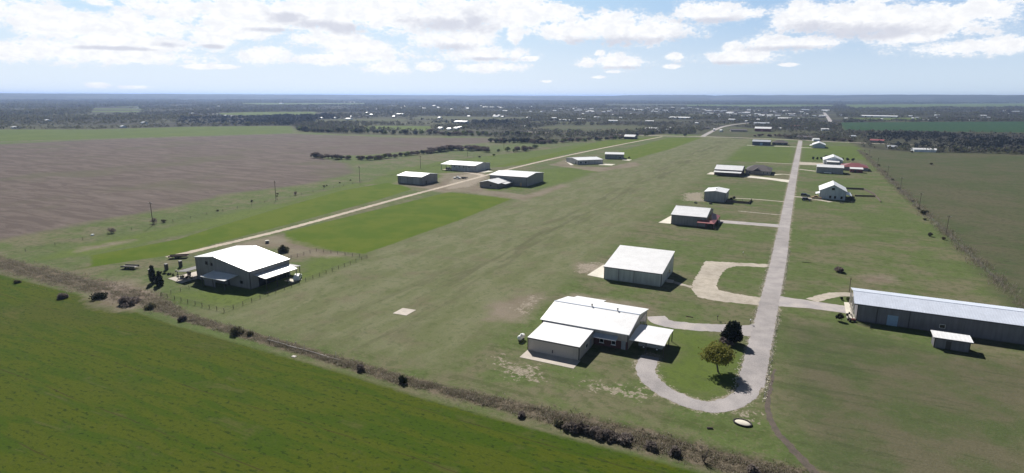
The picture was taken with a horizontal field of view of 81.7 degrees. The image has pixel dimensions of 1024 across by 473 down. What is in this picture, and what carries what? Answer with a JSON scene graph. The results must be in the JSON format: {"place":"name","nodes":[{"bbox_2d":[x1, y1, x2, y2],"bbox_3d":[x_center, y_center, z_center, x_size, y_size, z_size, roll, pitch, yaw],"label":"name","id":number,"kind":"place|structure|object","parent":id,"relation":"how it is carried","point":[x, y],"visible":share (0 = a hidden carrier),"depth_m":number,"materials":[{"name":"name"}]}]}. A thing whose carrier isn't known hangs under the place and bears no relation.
{"place":"outdoors","nodes":[
{"label":"outdoors","id":0,"kind":"place"},
{"bbox_2d":[166,137,658,257],"bbox_3d":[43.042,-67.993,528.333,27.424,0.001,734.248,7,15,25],"label":"sandy track","id":1,"kind":"structure","parent":0,"point":[256,236],"depth_m":287.49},
{"bbox_2d":[0,100,1023,472],"bbox_3d":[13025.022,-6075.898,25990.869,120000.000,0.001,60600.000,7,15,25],"label":"ground","id":2,"kind":"structure","parent":0,"point":[474,276],"depth_m":169.90,"materials":[{"name":"green plant"}]},
{"bbox_2d":[56,292,68,299],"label":"shrub","id":3,"kind":"object","parent":2,"relation":"on","point":[60,296],"visible":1,"depth_m":166.14,"materials":[{"name":"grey plant"}]},
{"bbox_2d":[88,291,107,299],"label":"shrub","id":4,"kind":"object","parent":2,"relation":"on","point":[101,295],"visible":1,"depth_m":166.23,"materials":[{"name":"plant"}]},
{"bbox_2d":[117,295,141,306],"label":"shrub","id":5,"kind":"object","parent":2,"relation":"on","point":[125,300],"visible":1,"depth_m":161.49,"materials":[{"name":"brown plant"}]},
{"bbox_2d":[120,264,138,269],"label":"flat trailer","id":6,"kind":"object","parent":2,"relation":"on","point":[127,266],"visible":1,"depth_m":194.50,"materials":[{"name":"metal"}]},
{"bbox_2d":[142,302,155,309],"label":"shrub","id":7,"kind":"object","parent":2,"relation":"on","point":[150,305],"visible":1,"depth_m":158.59,"materials":[{"name":"green plant"}]},
{"bbox_2d":[148,265,155,282],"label":"cedar","id":8,"kind":"object","parent":2,"relation":"on","point":[151,276],"visible":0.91,"depth_m":179.90,"materials":[{"name":"green plant"}]},
{"bbox_2d":[153,271,163,285],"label":"cedar","id":9,"kind":"object","parent":2,"relation":"on","point":[158,281],"visible":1,"depth_m":177.30,"materials":[{"name":"green plant"}]},
{"bbox_2d":[168,254,192,258],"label":"flat trailer","id":10,"kind":"object","parent":2,"relation":"on","point":[176,256],"visible":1,"depth_m":207.78,"materials":[{"name":"metal"}]},
{"bbox_2d":[177,315,186,321],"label":"shrub","id":11,"kind":"object","parent":2,"relation":"on","point":[182,318],"visible":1,"depth_m":150.15,"materials":[{"name":"green plant"}]},
{"bbox_2d":[168,271,196,282],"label":"yard slab","id":12,"kind":"structure","parent":2,"relation":"on","point":[184,279],"depth_m":184.91,"materials":[{"name":"concrete"}]},
{"bbox_2d":[229,325,244,336],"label":"shrub","id":13,"kind":"object","parent":2,"relation":"on","point":[234,330],"visible":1,"depth_m":141.78,"materials":[{"name":"green plant"}]},
{"bbox_2d":[176,245,299,290],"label":"hangar house","id":14,"kind":"structure","parent":2,"relation":"on","point":[249,266],"depth_m":180.19,"materials":[{"name":"grey metal"}]},
{"bbox_2d":[258,272,288,286],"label":"sliding door","id":15,"kind":"structure","parent":14,"relation":"in","point":[262,281],"depth_m":181.52,"materials":[{"name":"grey metal"}]},
{"bbox_2d":[246,331,253,335],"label":"shrub","id":16,"kind":"object","parent":2,"relation":"on","point":[249,333],"visible":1,"depth_m":141.36,"materials":[{"name":"green plant"}]},
{"bbox_2d":[25,154,483,251],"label":"field fence","id":17,"kind":"object","parent":2,"relation":"on","point":[211,211],"visible":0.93,"depth_m":282.81,"materials":[{"name":"brown wood"}]},
{"bbox_2d":[160,248,365,311],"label":"yard fence","id":18,"kind":"object","parent":2,"relation":"on","point":[338,267],"visible":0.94,"depth_m":175.60,"materials":[{"name":"brown wood"}]},
{"bbox_2d":[278,245,289,252],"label":"olive shrub","id":19,"kind":"object","parent":2,"relation":"on","point":[282,249],"visible":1,"depth_m":215.66,"materials":[{"name":"green plant"}]},
{"bbox_2d":[285,278,301,282],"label":"house slab","id":20,"kind":"structure","parent":2,"relation":"on","point":[291,280],"depth_m":183.35,"materials":[{"name":"concrete"}]},
{"bbox_2d":[293,273,301,280],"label":"parked car","id":21,"kind":"object","parent":20,"relation":"on","point":[297,276],"visible":0.98,"depth_m":182.60,"materials":[{"name":"white paint"}]},
{"bbox_2d":[267,335,342,360],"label":"pipe fence","id":22,"kind":"object","parent":2,"relation":"on","point":[299,348],"visible":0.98,"depth_m":134.01,"materials":[{"name":"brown metal"}]},
{"bbox_2d":[310,152,318,156],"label":"mesquite tree","id":23,"kind":"object","parent":2,"relation":"on","point":[315,153],"visible":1,"depth_m":539.23,"materials":[{"name":"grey plant"}]},
{"bbox_2d":[356,364,364,372],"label":"shrub","id":24,"kind":"object","parent":2,"relation":"on","point":[360,368],"visible":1,"depth_m":123.25,"materials":[{"name":"grey plant"}]},
{"bbox_2d":[398,374,407,383],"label":"shrub","id":25,"kind":"object","parent":2,"relation":"on","point":[401,379],"visible":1,"depth_m":118.07,"materials":[{"name":"green plant"}]},
{"bbox_2d":[393,308,414,315],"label":"landing slab","id":26,"kind":"structure","parent":2,"relation":"on","point":[404,311],"depth_m":157.40,"materials":[{"name":"concrete"}]},
{"bbox_2d":[396,171,437,184],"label":"hangar","id":27,"kind":"structure","parent":2,"relation":"on","point":[417,178],"depth_m":384.96,"materials":[{"name":"grey metal"}]},
{"bbox_2d":[443,169,482,175],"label":"yard lane","id":28,"kind":"structure","parent":2,"relation":"on","point":[467,172],"depth_m":442.27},
{"bbox_2d":[441,160,489,171],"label":"hangar","id":29,"kind":"structure","parent":2,"relation":"on","point":[469,166],"depth_m":452.11,"materials":[{"name":"grey metal"}]},
{"bbox_2d":[482,147,490,151],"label":"mesquite tree","id":30,"kind":"object","parent":2,"relation":"on","point":[487,149],"visible":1,"depth_m":601.99,"materials":[{"name":"green plant"}]},
{"bbox_2d":[480,170,543,188],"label":"hangar","id":31,"kind":"structure","parent":2,"relation":"on","point":[500,179],"depth_m":378.57,"materials":[{"name":"grey metal"}]},
{"bbox_2d":[0,98,1023,153],"bbox_3d":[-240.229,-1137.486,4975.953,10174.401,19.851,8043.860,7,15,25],"label":"woodland","id":32,"kind":"object","parent":2,"relation":"on","point":[813,124],"visible":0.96,"depth_m":1635.46,"materials":[{"name":"green plant"}]},
{"bbox_2d":[0,150,1023,472],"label":"weeds","id":33,"kind":"object","parent":2,"relation":"on","point":[416,384],"visible":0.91,"depth_m":135.53,"materials":[{"name":"green plant"}]},
{"bbox_2d":[517,333,524,341],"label":"propane tank","id":34,"kind":"object","parent":2,"relation":"on","point":[520,337],"visible":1,"depth_m":138.44,"materials":[{"name":"white metal"}]},
{"bbox_2d":[517,411,525,418],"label":"shrub","id":35,"kind":"object","parent":2,"relation":"on","point":[521,414],"visible":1,"depth_m":105.74,"materials":[{"name":"grey plant"}]},
{"bbox_2d":[520,350,579,368],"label":"garage apron","id":36,"kind":"object","parent":2,"relation":"on","point":[551,359],"visible":1,"depth_m":129.13,"materials":[{"name":"concrete"}]},
{"bbox_2d":[553,418,563,427],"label":"shrub","id":37,"kind":"object","parent":2,"relation":"on","point":[558,423],"visible":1,"depth_m":103.05,"materials":[{"name":"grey plant"}]},
{"bbox_2d":[562,420,578,433],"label":"thicket bush","id":38,"kind":"object","parent":2,"relation":"on","point":[571,426],"visible":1,"depth_m":101.36,"materials":[{"name":"brown plant"}]},
{"bbox_2d":[574,421,589,434],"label":"thicket bush","id":39,"kind":"object","parent":2,"relation":"on","point":[581,426],"visible":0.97,"depth_m":101.09,"materials":[{"name":"brown plant"}]},
{"bbox_2d":[566,157,602,164],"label":"hangar","id":40,"kind":"structure","parent":2,"relation":"on","point":[584,160],"depth_m":500.81,"materials":[{"name":"grey metal"}]},
{"bbox_2d":[583,425,600,437],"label":"thicket bush","id":41,"kind":"object","parent":2,"relation":"on","point":[592,431],"visible":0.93,"depth_m":100.35,"materials":[{"name":"brown plant"}]},
{"bbox_2d":[588,265,603,277],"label":"hangar apron","id":42,"kind":"object","parent":2,"relation":"on","point":[598,272],"visible":0.69,"depth_m":191.79,"materials":[{"name":"concrete"}]},
{"bbox_2d":[527,296,672,359],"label":"hangar house","id":43,"kind":"structure","parent":2,"relation":"on","point":[575,328],"depth_m":136.83,"materials":[{"name":"beige metal"}]},
{"bbox_2d":[534,340,572,358],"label":"garage door","id":44,"kind":"structure","parent":43,"relation":"in","point":[542,347],"depth_m":130.87,"materials":[{"name":"grey metal"}]},
{"bbox_2d":[621,341,625,349],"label":"door","id":45,"kind":"structure","parent":43,"relation":"in","point":[623,343],"depth_m":134.21,"materials":[{"name":"metal"}]},
{"bbox_2d":[640,313,645,324],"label":"big door","id":46,"kind":"structure","parent":43,"relation":"in","point":[642,320],"depth_m":145.70,"materials":[{"name":"grey metal"}]},
{"bbox_2d":[594,428,612,440],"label":"thicket bush","id":47,"kind":"object","parent":2,"relation":"on","point":[603,434],"visible":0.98,"depth_m":99.17,"materials":[{"name":"grey plant"}]},
{"bbox_2d":[606,431,621,443],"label":"thicket bush","id":48,"kind":"object","parent":2,"relation":"on","point":[614,435],"visible":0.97,"depth_m":98.80,"materials":[{"name":"brown plant"}]},
{"bbox_2d":[605,152,623,158],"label":"hangar","id":49,"kind":"structure","parent":2,"relation":"on","point":[614,155],"depth_m":540.31,"materials":[{"name":"grey metal"}]},
{"bbox_2d":[616,432,633,445],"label":"thicket bush","id":50,"kind":"object","parent":2,"relation":"on","point":[625,438],"visible":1,"depth_m":98.14,"materials":[{"name":"grey plant"}]},
{"bbox_2d":[603,245,674,286],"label":"hangar","id":51,"kind":"structure","parent":2,"relation":"on","point":[642,265],"depth_m":185.18,"materials":[{"name":"white metal"}]},
{"bbox_2d":[643,440,657,450],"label":"shrub","id":52,"kind":"object","parent":2,"relation":"on","point":[651,445],"visible":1,"depth_m":96.33,"materials":[{"name":"grey plant"}]},
{"bbox_2d":[638,342,662,350],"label":"pickup truck","id":53,"kind":"object","parent":2,"relation":"on","point":[656,347],"visible":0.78,"depth_m":134.21,"materials":[{"name":"grey paint"}]},
{"bbox_2d":[659,216,670,223],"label":"barn apron","id":54,"kind":"object","parent":2,"relation":"on","point":[667,220],"visible":0.54,"depth_m":271.81,"materials":[{"name":"concrete"}]},
{"bbox_2d":[668,445,681,456],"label":"shrub","id":55,"kind":"object","parent":2,"relation":"on","point":[675,451],"visible":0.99,"depth_m":94.77,"materials":[{"name":"grey plant"}]},
{"bbox_2d":[699,450,708,461],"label":"dead bush","id":56,"kind":"object","parent":2,"relation":"on","point":[704,456],"visible":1,"depth_m":92.86,"materials":[{"name":"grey plant"}]},
{"bbox_2d":[704,187,729,202],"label":"hangar","id":57,"kind":"structure","parent":2,"relation":"on","point":[716,194],"depth_m":323.52,"materials":[{"name":"grey metal"}]},
{"bbox_2d":[698,340,736,371],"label":"young tree","id":58,"kind":"object","parent":2,"relation":"on","point":[718,353],"visible":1,"depth_m":121.65,"materials":[{"name":"green plant"}]},
{"bbox_2d":[700,123,744,136],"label":"highway","id":59,"kind":"structure","parent":2,"relation":"on","point":[707,133],"depth_m":970.58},
{"bbox_2d":[718,337,734,346],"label":"bare shrub","id":60,"kind":"object","parent":2,"relation":"on","point":[726,341],"visible":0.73,"depth_m":136.39,"materials":[{"name":"brown plant"}]},
{"bbox_2d":[714,165,744,176],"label":"hangar","id":61,"kind":"structure","parent":2,"relation":"on","point":[731,170],"depth_m":431.73,"materials":[{"name":"white metal"}]},
{"bbox_2d":[719,320,743,342],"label":"evergreen tree","id":62,"kind":"object","parent":2,"relation":"on","point":[732,331],"visible":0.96,"depth_m":136.91,"materials":[{"name":"green plant"}]},
{"bbox_2d":[726,199,751,203],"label":"plank fence","id":63,"kind":"object","parent":2,"relation":"on","point":[743,202],"visible":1,"depth_m":319.60,"materials":[{"name":"brown wood"}]},
{"bbox_2d":[733,418,751,426],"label":"stock tank","id":64,"kind":"object","parent":2,"relation":"on","point":[742,422],"visible":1,"depth_m":104.04,"materials":[{"name":"concrete"}]},
{"bbox_2d":[746,463,760,472],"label":"shrub","id":65,"kind":"object","parent":2,"relation":"on","point":[753,468],"visible":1,"depth_m":89.77,"materials":[{"name":"grey plant"}]},
{"bbox_2d":[752,139,770,145],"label":"hangar","id":66,"kind":"structure","parent":2,"relation":"on","point":[762,142],"depth_m":696.86,"materials":[{"name":"blue"}]},
{"bbox_2d":[794,196,830,201],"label":"white house lane","id":67,"kind":"structure","parent":2,"relation":"on","point":[815,199],"depth_m":331.81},
{"bbox_2d":[816,164,843,173],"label":"hangar","id":68,"kind":"structure","parent":2,"relation":"on","point":[832,169],"depth_m":444.00,"materials":[{"name":"grey metal"}]},
{"bbox_2d":[834,266,843,271],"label":"brush pile","id":69,"kind":"object","parent":2,"relation":"on","point":[839,269],"visible":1,"depth_m":193.87,"materials":[{"name":"brown plant"}]},
{"bbox_2d":[835,313,844,319],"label":"tree","id":70,"kind":"object","parent":2,"relation":"on","point":[840,315],"visible":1,"depth_m":151.44,"materials":[{"name":"green plant"}]},
{"bbox_2d":[844,302,854,317],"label":"apron","id":71,"kind":"object","parent":2,"relation":"on","point":[847,307],"visible":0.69,"depth_m":160.11,"materials":[{"name":"concrete"}]},
{"bbox_2d":[850,167,863,172],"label":"shed","id":72,"kind":"structure","parent":2,"relation":"on","point":[856,169],"depth_m":450.27,"materials":[{"name":"white metal"}]},
{"bbox_2d":[846,187,880,201],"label":"plank fence","id":73,"kind":"object","parent":2,"relation":"on","point":[865,190],"visible":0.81,"depth_m":363.23,"materials":[{"name":"brown wood"}]},
{"bbox_2d":[855,195,874,196],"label":"plank fence","id":74,"kind":"object","parent":2,"relation":"on","point":[866,195],"visible":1,"depth_m":341.72,"materials":[{"name":"brown wood"}]},
{"bbox_2d":[870,139,884,142],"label":"rust roofed building","id":75,"kind":"structure","parent":2,"relation":"on","point":[874,140],"depth_m":749.59,"materials":[{"name":"brown"}]},
{"bbox_2d":[860,151,1001,283],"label":"boundary fence","id":76,"kind":"object","parent":2,"relation":"on","point":[938,224],"visible":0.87,"depth_m":257.88,"materials":[{"name":"brown wood"}]},
{"bbox_2d":[849,287,1023,344],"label":"hangar house","id":77,"kind":"structure","parent":2,"relation":"on","point":[990,322],"depth_m":145.96,"materials":[{"name":"grey metal"}]},
{"bbox_2d":[886,315,898,325],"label":"blue door","id":78,"kind":"structure","parent":77,"relation":"in","point":[892,320],"depth_m":148.73,"materials":[{"name":"blue metal"}]},
{"bbox_2d":[930,330,973,352],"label":"shed","id":79,"kind":"structure","parent":2,"relation":"on","point":[951,341],"depth_m":134.93,"materials":[{"name":"grey metal"}]},
{"bbox_2d":[945,341,951,349],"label":"door","id":80,"kind":"structure","parent":79,"relation":"in","point":[948,344],"depth_m":134.88,"materials":[{"name":"grey metal"}]},
{"bbox_2d":[0,93,1023,102],"bbox_3d":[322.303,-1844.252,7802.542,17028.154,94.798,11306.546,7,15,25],"label":"hills","id":81,"kind":"structure","parent":0,"point":[944,98],"depth_m":7665.32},
{"bbox_2d":[0,0,1023,95],"label":"sky","id":82,"kind":"structure","parent":0,"point":[309,47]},
{"bbox_2d":[624,134,636,138],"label":"barn","id":83,"kind":"structure","parent":0,"point":[628,136],"depth_m":793.75,"materials":[{"name":"white metal"}]},
{"bbox_2d":[669,116,692,118],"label":"pale building","id":84,"kind":"structure","parent":0,"point":[680,117],"depth_m":1500.84,"materials":[{"name":"white metal"}]},
{"bbox_2d":[673,281,691,287],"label":"gravel path","id":85,"kind":"structure","parent":0,"point":[681,284],"depth_m":181.04,"materials":[{"name":"beige gravel"}]},
{"bbox_2d":[671,205,719,228],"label":"barn","id":86,"kind":"structure","parent":0,"point":[693,216],"depth_m":264.97,"materials":[{"name":"grey metal"}]},
{"bbox_2d":[636,355,760,412],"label":"loop driveway","id":87,"kind":"structure","parent":0,"point":[744,395],"depth_m":114.31,"materials":[{"name":"beige concrete"}]},
{"bbox_2d":[648,316,752,335],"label":"house driveway","id":88,"kind":"structure","parent":0,"point":[664,321],"depth_m":148.62,"materials":[{"name":"beige concrete"}]},
{"bbox_2d":[691,261,768,305],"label":"caliche driveway","id":89,"kind":"structure","parent":0,"point":[707,277],"depth_m":181.08,"materials":[{"name":"beige gravel"}]},
{"bbox_2d":[545,132,926,145],"bbox_3d":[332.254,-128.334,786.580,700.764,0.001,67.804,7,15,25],"label":"cross road","id":90,"kind":"structure","parent":0,"point":[757,138],"depth_m":812.90,"materials":[{"name":"grey asphalt"}]},
{"bbox_2d":[729,129,746,131],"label":"brown building","id":91,"kind":"structure","parent":0,"point":[738,130],"depth_m":971.41,"materials":[{"name":"metal"}]},
{"bbox_2d":[718,220,778,226],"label":"barn driveway","id":92,"kind":"structure","parent":0,"point":[749,223],"depth_m":268.36,"materials":[{"name":"beige concrete"}]},
{"bbox_2d":[745,165,772,174],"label":"house","id":93,"kind":"structure","parent":0,"point":[759,169],"depth_m":438.24,"materials":[{"name":"beige"}]},
{"bbox_2d":[754,127,771,131],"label":"barn","id":94,"kind":"structure","parent":0,"point":[766,129],"depth_m":978.26,"materials":[{"name":"white metal"}]},
{"bbox_2d":[745,176,788,181],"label":"pale driveway","id":95,"kind":"structure","parent":0,"point":[781,180],"depth_m":415.98,"materials":[{"name":"concrete"}]},
{"bbox_2d":[737,141,801,387],"bbox_3d":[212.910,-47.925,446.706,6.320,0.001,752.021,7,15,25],"label":"road","id":96,"kind":"structure","parent":0,"point":[754,369],"depth_m":163.09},
{"bbox_2d":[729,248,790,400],"bbox_3d":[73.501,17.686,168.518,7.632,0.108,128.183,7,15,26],"label":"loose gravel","id":97,"kind":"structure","parent":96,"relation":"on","point":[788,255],"depth_m":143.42,"materials":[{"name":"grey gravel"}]},
{"bbox_2d":[772,140,787,144],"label":"house","id":98,"kind":"structure","parent":0,"point":[779,142],"depth_m":704.95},
{"bbox_2d":[765,369,819,472],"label":"dirt path","id":99,"kind":"structure","parent":0,"point":[802,459],"depth_m":100.57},
{"bbox_2d":[799,162,822,164],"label":"house driveway","id":100,"kind":"structure","parent":0,"point":[805,163],"depth_m":510.61,"materials":[{"name":"beige concrete"}]},
{"bbox_2d":[779,296,845,312],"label":"driveway","id":101,"kind":"structure","parent":0,"point":[790,302],"depth_m":163.64,"materials":[{"name":"grey concrete"}]},
{"bbox_2d":[810,141,825,147],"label":"house","id":102,"kind":"structure","parent":0,"point":[818,144],"depth_m":665.21,"materials":[{"name":"white"}]},
{"bbox_2d":[823,112,831,121],"bbox_3d":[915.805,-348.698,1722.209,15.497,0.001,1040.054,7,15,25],"label":"town road","id":103,"kind":"structure","parent":0,"point":[828,118],"depth_m":1648.88,"materials":[{"name":"grey asphalt"}]},
{"bbox_2d":[806,292,853,301],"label":"loop driveway","id":104,"kind":"structure","parent":0,"point":[821,297],"depth_m":170.75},
{"bbox_2d":[815,181,851,200],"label":"house","id":105,"kind":"structure","parent":0,"point":[832,190],"depth_m":331.17,"materials":[{"name":"white"}]},
{"bbox_2d":[823,154,843,164],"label":"house","id":106,"kind":"structure","parent":0,"point":[832,159],"depth_m":503.01,"materials":[{"name":"white metal"}]},
{"bbox_2d":[847,316,855,321],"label":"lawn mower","id":107,"kind":"object","parent":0,"point":[851,319],"visible":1,"depth_m":151.35,"materials":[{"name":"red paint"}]},
{"bbox_2d":[841,163,868,170],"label":"house","id":108,"kind":"structure","parent":0,"point":[847,166],"depth_m":464.19,"materials":[{"name":"red metal"}]},
{"bbox_2d":[862,115,897,117],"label":"pale building","id":109,"kind":"structure","parent":0,"point":[888,116],"depth_m":1681.14,"materials":[{"name":"white metal"}]},
{"bbox_2d":[910,148,927,151],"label":"pale building","id":110,"kind":"structure","parent":0,"point":[919,149],"depth_m":622.89,"materials":[{"name":"white metal"}]},
{"bbox_2d":[927,148,936,152],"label":"pale building","id":111,"kind":"structure","parent":0,"point":[933,150],"depth_m":619.21,"materials":[{"name":"white metal"}]}
]}

